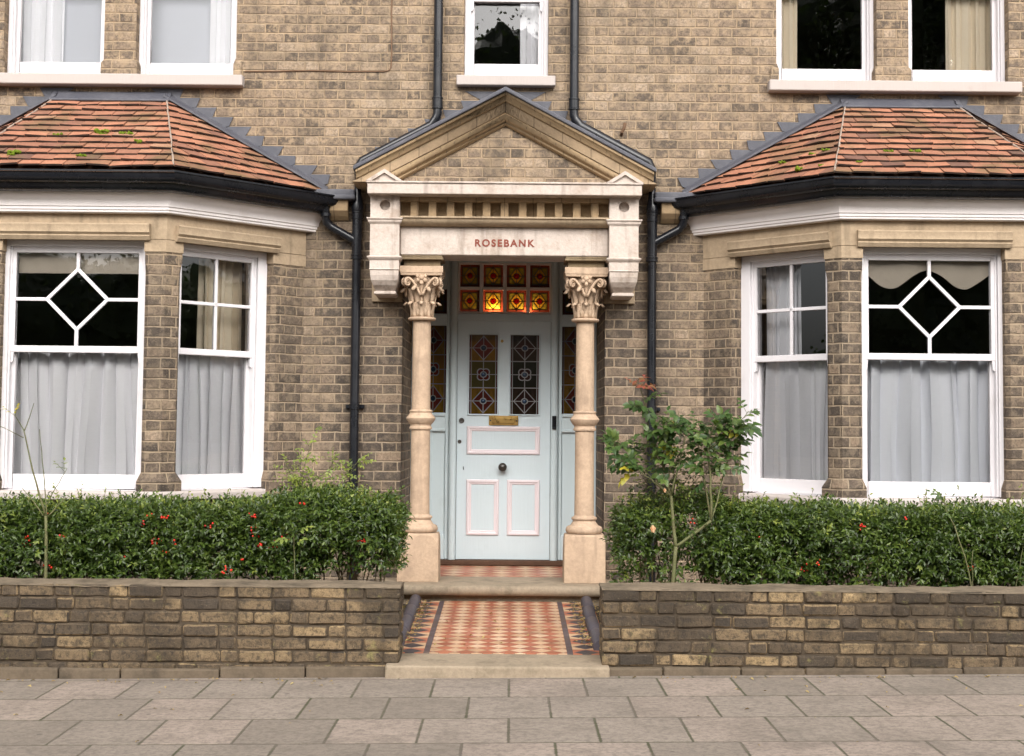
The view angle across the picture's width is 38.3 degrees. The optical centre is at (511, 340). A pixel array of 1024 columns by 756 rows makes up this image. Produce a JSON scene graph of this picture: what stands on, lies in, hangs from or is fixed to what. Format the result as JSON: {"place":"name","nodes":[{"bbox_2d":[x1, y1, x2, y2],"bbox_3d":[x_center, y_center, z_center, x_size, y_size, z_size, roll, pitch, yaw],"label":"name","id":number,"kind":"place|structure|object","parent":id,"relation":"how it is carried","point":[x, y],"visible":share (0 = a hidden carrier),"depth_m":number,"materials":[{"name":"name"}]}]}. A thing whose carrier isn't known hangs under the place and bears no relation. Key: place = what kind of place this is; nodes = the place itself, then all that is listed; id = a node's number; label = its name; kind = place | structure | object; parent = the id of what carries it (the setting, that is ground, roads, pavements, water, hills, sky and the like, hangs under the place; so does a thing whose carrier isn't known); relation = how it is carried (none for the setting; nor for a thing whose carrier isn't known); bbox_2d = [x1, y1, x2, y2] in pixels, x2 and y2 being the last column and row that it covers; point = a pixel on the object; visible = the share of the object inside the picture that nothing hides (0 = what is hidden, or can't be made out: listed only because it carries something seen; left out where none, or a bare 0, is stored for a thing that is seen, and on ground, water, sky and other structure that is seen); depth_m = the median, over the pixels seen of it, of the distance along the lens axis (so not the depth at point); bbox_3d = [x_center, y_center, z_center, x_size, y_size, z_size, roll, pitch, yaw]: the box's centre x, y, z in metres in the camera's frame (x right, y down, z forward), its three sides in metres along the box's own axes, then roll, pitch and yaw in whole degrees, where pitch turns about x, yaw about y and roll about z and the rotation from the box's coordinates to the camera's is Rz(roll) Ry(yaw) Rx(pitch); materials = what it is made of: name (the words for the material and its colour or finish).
{"place":"outdoors","nodes":[
{"label":"outdoors","id":0,"kind":"place"},
{"bbox_2d":[403,601,598,654],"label":"path","id":1,"kind":"structure","parent":0,"point":[558,636],"depth_m":10.05,"materials":[{"name":"tile"}]},
{"bbox_2d":[402,594,420,645],"bbox_3d":[-0.733,1.970,10.248,0.088,0.204,1.896,1,-3,0],"label":"path edging","id":2,"kind":"object","parent":1,"relation":"on","point":[410,611],"visible":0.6,"depth_m":10.35,"materials":[{"name":"grey stone"}]},
{"bbox_2d":[581,596,599,650],"bbox_3d":[0.560,1.982,10.248,0.095,0.204,1.896,1,-3,0],"label":"path edging","id":3,"kind":"object","parent":1,"relation":"on","point":[590,619],"visible":0.71,"depth_m":10.10,"materials":[{"name":"grey stone"}]},
{"bbox_2d":[0,674,1023,755],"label":"pavement","id":4,"kind":"structure","parent":0,"point":[921,715],"depth_m":7.64,"materials":[{"name":"grey stone"}]},
{"bbox_2d":[0,577,403,678],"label":"garden wall","id":5,"kind":"structure","parent":4,"relation":"on","point":[106,628],"depth_m":8.91,"materials":[{"name":"brick"}]},
{"bbox_2d":[385,653,609,677],"bbox_3d":[-0.089,2.096,9.008,1.350,0.311,0.365,1,-3,0],"label":"stone step","id":6,"kind":"object","parent":4,"relation":"on","point":[423,665],"visible":0.27,"depth_m":8.84,"materials":[{"name":"beige stone"}]},
{"bbox_2d":[599,582,1023,675],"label":"garden wall","id":7,"kind":"structure","parent":4,"relation":"on","point":[675,629],"depth_m":8.92,"materials":[{"name":"brick"}]},
{"bbox_2d":[594,606,600,622],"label":"soil","id":8,"kind":"structure","parent":0,"point":[597,613],"depth_m":10.91,"materials":[{"name":"brown soil"}]},
{"bbox_2d":[0,0,1023,605],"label":"house","id":9,"kind":"structure","parent":8,"relation":"on","point":[486,276],"depth_m":11.88,"materials":[{"name":"brick"}]},
{"bbox_2d":[22,0,64,61],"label":"curtain","id":10,"kind":"object","parent":9,"relation":"hanging from","point":[43,32],"visible":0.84,"depth_m":12.37,"materials":[{"name":"white fabric"}]},
{"bbox_2d":[7,0,104,72],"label":"window","id":11,"kind":"structure","parent":9,"relation":"in","point":[14,65],"depth_m":12.23,"materials":[{"name":"white wood"}]},
{"bbox_2d":[21,0,101,62],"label":"roller blind","id":12,"kind":"object","parent":9,"relation":"attached to","point":[82,30],"depth_m":12.42,"materials":[{"name":"white fabric"}]},
{"bbox_2d":[0,240,145,490],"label":"window","id":13,"kind":"structure","parent":9,"relation":"in","point":[10,481],"depth_m":11.08,"materials":[{"name":"white wood"}]},
{"bbox_2d":[14,352,137,474],"bbox_3d":[-3.275,0.577,11.206,1.034,0.990,0.116,1,-3,0],"label":"net curtain","id":14,"kind":"object","parent":9,"relation":"hanging from","point":[83,417],"visible":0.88,"depth_m":11.20,"materials":[{"name":"white fabric"}]},
{"bbox_2d":[18,253,138,273],"bbox_3d":[-3.276,-0.646,11.187,1.061,0.270,0.022,1,-3,0],"label":"valance","id":15,"kind":"object","parent":9,"relation":"attached to","point":[90,263],"visible":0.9,"depth_m":11.18,"materials":[{"name":"beige fabric"}]},
{"bbox_2d":[151,0,210,63],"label":"roller blind","id":16,"kind":"object","parent":9,"relation":"attached to","point":[180,31],"depth_m":12.42,"materials":[{"name":"white fabric"}]},
{"bbox_2d":[139,0,236,74],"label":"window","id":17,"kind":"structure","parent":9,"relation":"in","point":[146,6],"depth_m":12.23,"materials":[{"name":"white wood"}]},
{"bbox_2d":[176,355,242,473],"bbox_3d":[-2.400,0.602,11.496,0.091,0.990,0.740,-3,-5,44],"label":"net curtain","id":18,"kind":"object","parent":9,"relation":"hanging from","point":[209,417],"visible":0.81,"depth_m":11.53,"materials":[{"name":"white fabric"}]},
{"bbox_2d":[196,258,241,350],"bbox_3d":[-2.330,0.211,11.726,0.088,1.840,0.404,-3,-5,44],"label":"curtain","id":19,"kind":"object","parent":9,"relation":"hanging from","point":[229,321],"visible":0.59,"depth_m":11.75,"materials":[{"name":"beige fabric"}]},
{"bbox_2d":[209,0,231,63],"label":"curtain","id":20,"kind":"object","parent":9,"relation":"hanging from","point":[220,28],"visible":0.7,"depth_m":12.37,"materials":[{"name":"white fabric"}]},
{"bbox_2d":[177,243,266,489],"bbox_3d":[-2.312,0.243,11.440,0.199,1.947,0.934,-3,-5,44],"label":"window","id":21,"kind":"structure","parent":9,"relation":"in","point":[253,394],"depth_m":11.67,"materials":[{"name":"white wood"}]},
{"bbox_2d":[455,321,550,559],"bbox_3d":[-0.076,0.872,13.008,0.827,2.106,0.136,1,-3,0],"label":"door","id":22,"kind":"structure","parent":9,"relation":"in","point":[504,368],"depth_m":13.03,"materials":[{"name":"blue wood"}]},
{"bbox_2d":[464,0,548,75],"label":"window","id":23,"kind":"structure","parent":9,"relation":"in","point":[540,69],"depth_m":12.22,"materials":[{"name":"white wood"}]},
{"bbox_2d":[520,4,538,63],"bbox_3d":[0.163,-2.927,12.403,0.188,1.550,0.056,1,-3,0],"label":"curtain","id":24,"kind":"object","parent":9,"relation":"hanging from","point":[528,33],"visible":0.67,"depth_m":12.38,"materials":[{"name":"white fabric"}]},
{"bbox_2d":[739,249,826,495],"bbox_3d":[2.174,0.283,11.437,0.199,1.947,0.934,4,-5,-44],"label":"window","id":25,"kind":"structure","parent":9,"relation":"in","point":[752,360],"depth_m":11.67,"materials":[{"name":"white wood"}]},
{"bbox_2d":[766,264,801,355],"bbox_3d":[2.161,0.253,11.748,0.090,1.840,0.339,4,-5,-44],"label":"curtain","id":26,"kind":"object","parent":9,"relation":"hanging from","point":[778,297],"visible":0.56,"depth_m":11.76,"materials":[{"name":"white fabric"}]},
{"bbox_2d":[782,0,796,68],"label":"curtain","id":27,"kind":"object","parent":9,"relation":"hanging from","point":[789,34],"visible":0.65,"depth_m":12.38,"materials":[{"name":"beige fabric"}]},
{"bbox_2d":[764,361,827,479],"bbox_3d":[2.249,0.644,11.502,0.093,0.990,0.717,4,-5,-44],"label":"net curtain","id":28,"kind":"object","parent":9,"relation":"hanging from","point":[796,423],"visible":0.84,"depth_m":11.51,"materials":[{"name":"white fabric"}]},
{"bbox_2d":[776,0,873,79],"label":"window","id":29,"kind":"structure","parent":9,"relation":"in","point":[867,38],"depth_m":12.23,"materials":[{"name":"white wood"}]},
{"bbox_2d":[867,360,988,481],"bbox_3d":[3.139,0.635,11.204,1.054,0.990,0.122,1,-3,0],"label":"net curtain","id":30,"kind":"object","parent":9,"relation":"hanging from","point":[927,421],"visible":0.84,"depth_m":11.20,"materials":[{"name":"white fabric"}]},
{"bbox_2d":[868,261,988,288],"bbox_3d":[3.150,-0.558,11.185,1.059,0.330,0.022,1,-3,0],"label":"valance","id":31,"kind":"object","parent":9,"relation":"attached to","point":[957,274],"visible":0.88,"depth_m":11.19,"materials":[{"name":"beige fabric"}]},
{"bbox_2d":[861,247,1003,497],"bbox_3d":[3.147,0.271,11.085,1.124,1.947,0.199,1,-3,0],"label":"window","id":32,"kind":"structure","parent":9,"relation":"in","point":[991,489],"depth_m":11.08,"materials":[{"name":"white wood"}]},
{"bbox_2d":[908,0,1004,81],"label":"window","id":33,"kind":"structure","parent":9,"relation":"in","point":[997,73],"depth_m":12.23,"materials":[{"name":"white wood"}]},
{"bbox_2d":[945,0,990,70],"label":"curtain","id":34,"kind":"object","parent":9,"relation":"hanging from","point":[968,34],"visible":0.81,"depth_m":12.38,"materials":[{"name":"beige fabric"}]},
{"bbox_2d":[613,433,720,582],"bbox_3d":[1.021,1.260,9.662,0.726,1.359,0.338,1,-3,0],"label":"shrub shoot","id":35,"kind":"object","parent":8,"relation":"on","point":[685,491],"visible":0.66,"depth_m":9.65,"materials":[{"name":"green plant"}]},
{"bbox_2d":[596,374,762,582],"bbox_3d":[1.077,1.072,9.517,1.073,1.720,0.424,0,-3,3],"label":"rose bush","id":36,"kind":"object","parent":8,"relation":"on","point":[666,433],"visible":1,"depth_m":9.50,"materials":[{"name":"green plant"}]},
{"bbox_2d":[600,478,1023,586],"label":"hedge","id":37,"kind":"object","parent":8,"relation":"on","point":[881,535],"visible":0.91,"depth_m":9.58,"materials":[{"name":"green plant"}]},
{"bbox_2d":[926,488,1023,586],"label":"rose shoot","id":38,"kind":"object","parent":8,"relation":"on","point":[937,493],"visible":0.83,"depth_m":9.44,"materials":[{"name":"green plant"}]},
{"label":"soil","id":39,"kind":"structure","parent":0,"visible":0},
{"bbox_2d":[0,403,66,577],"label":"rose bush","id":40,"kind":"object","parent":39,"relation":"on","point":[45,515],"visible":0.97,"depth_m":9.50,"materials":[{"name":"brown plant"}]},
{"bbox_2d":[0,476,416,581],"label":"hedge","id":41,"kind":"object","parent":39,"relation":"on","point":[92,538],"visible":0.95,"depth_m":9.56,"materials":[{"name":"green plant"}]},
{"bbox_2d":[275,522,313,579],"bbox_3d":[-1.384,1.533,9.390,0.244,0.739,0.172,1,-3,0],"label":"rose shoot","id":42,"kind":"object","parent":39,"relation":"on","point":[286,539],"visible":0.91,"depth_m":9.39,"materials":[{"name":"green plant"}]},
{"bbox_2d":[273,426,345,572],"bbox_3d":[-1.412,1.266,10.143,0.508,1.362,0.297,1,-3,0],"label":"shrub shoot","id":43,"kind":"object","parent":39,"relation":"on","point":[294,479],"visible":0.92,"depth_m":10.14,"materials":[{"name":"green plant"}]},
{"bbox_2d":[319,453,384,579],"bbox_3d":[-1.122,1.361,10.181,0.555,1.180,0.277,1,-3,0],"label":"shrub shoot","id":44,"kind":"object","parent":39,"relation":"on","point":[360,465],"visible":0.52,"depth_m":10.17,"materials":[{"name":"green plant"}]}
]}

